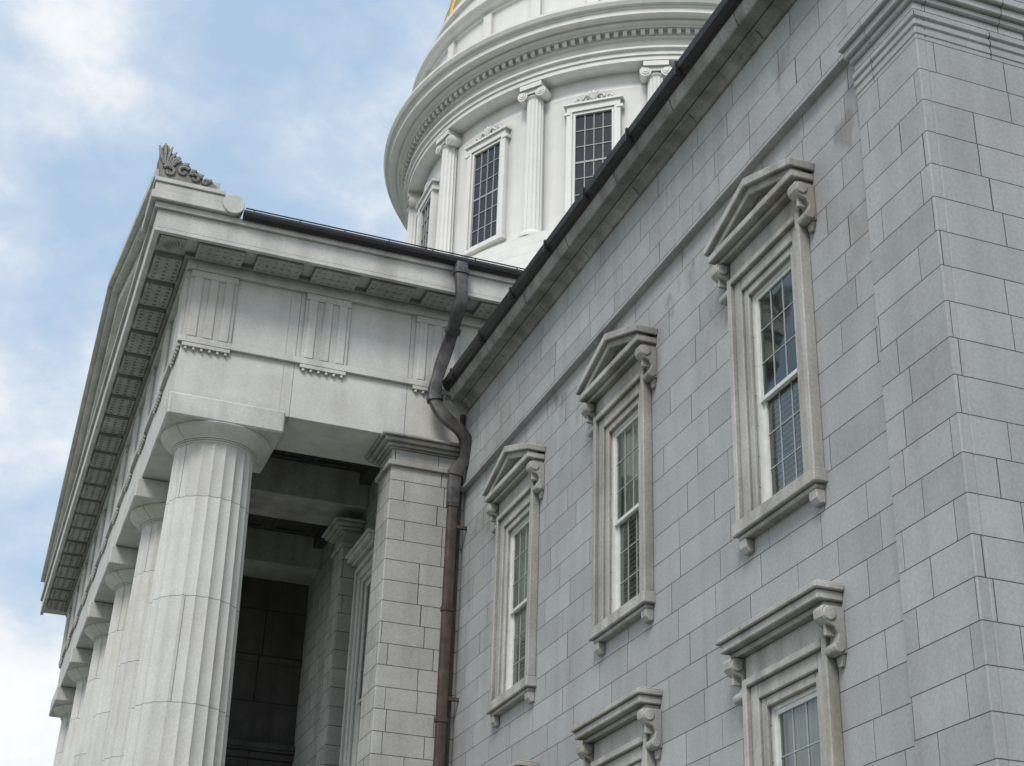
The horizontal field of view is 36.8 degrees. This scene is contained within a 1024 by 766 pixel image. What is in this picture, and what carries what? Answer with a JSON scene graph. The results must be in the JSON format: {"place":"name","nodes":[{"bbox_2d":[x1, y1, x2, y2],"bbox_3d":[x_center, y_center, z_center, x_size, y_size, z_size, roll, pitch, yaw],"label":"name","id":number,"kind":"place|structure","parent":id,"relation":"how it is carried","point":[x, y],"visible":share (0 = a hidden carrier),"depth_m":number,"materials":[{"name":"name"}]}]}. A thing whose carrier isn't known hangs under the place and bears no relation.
{"place":"outdoors","nodes":[
{"label":"outdoors","id":0,"kind":"place"},
{"bbox_2d":[0,0,450,765],"label":"sky","id":1,"kind":"structure","parent":0,"point":[290,106],"materials":[{"name":"blue"}]},
{"label":"ground","id":2,"kind":"structure","parent":0,"visible":0},
{"bbox_2d":[40,0,1023,765],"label":"statehouse","id":3,"kind":"structure","parent":2,"relation":"on","point":[642,384],"depth_m":23.12,"materials":[{"name":"stone"}]},
{"bbox_2d":[339,528,374,765],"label":"window","id":4,"kind":"structure","parent":3,"relation":"in","point":[360,556],"depth_m":30.96,"materials":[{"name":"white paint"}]},
{"bbox_2d":[482,443,545,727],"bbox_3d":[0.053,3.128,24.867,0.540,4.540,2.195,11,-28,-17],"label":"window","id":5,"kind":"structure","parent":3,"relation":"in","point":[514,488],"depth_m":24.97,"materials":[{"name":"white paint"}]},
{"bbox_2d":[509,760,538,765],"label":"window","id":6,"kind":"structure","parent":3,"relation":"in","point":[521,762],"depth_m":22.45,"materials":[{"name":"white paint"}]},
{"bbox_2d":[575,324,657,656],"bbox_3d":[1.518,1.354,21.295,0.540,4.540,2.195,11,-28,-17],"label":"window","id":7,"kind":"structure","parent":3,"relation":"in","point":[620,377],"depth_m":21.40,"materials":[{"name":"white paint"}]},
{"bbox_2d":[571,686,662,765],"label":"window","id":8,"kind":"structure","parent":3,"relation":"in","point":[628,731],"depth_m":19.35,"materials":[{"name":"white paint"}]},
{"bbox_2d":[703,157,827,555],"bbox_3d":[2.982,-0.420,17.724,0.540,4.540,2.195,11,-28,-17],"label":"window","id":9,"kind":"structure","parent":3,"relation":"in","point":[770,217],"depth_m":17.75,"materials":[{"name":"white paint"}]},
{"bbox_2d":[715,579,846,765],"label":"window","id":10,"kind":"structure","parent":3,"relation":"in","point":[798,643],"depth_m":15.89,"materials":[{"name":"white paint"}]}
]}

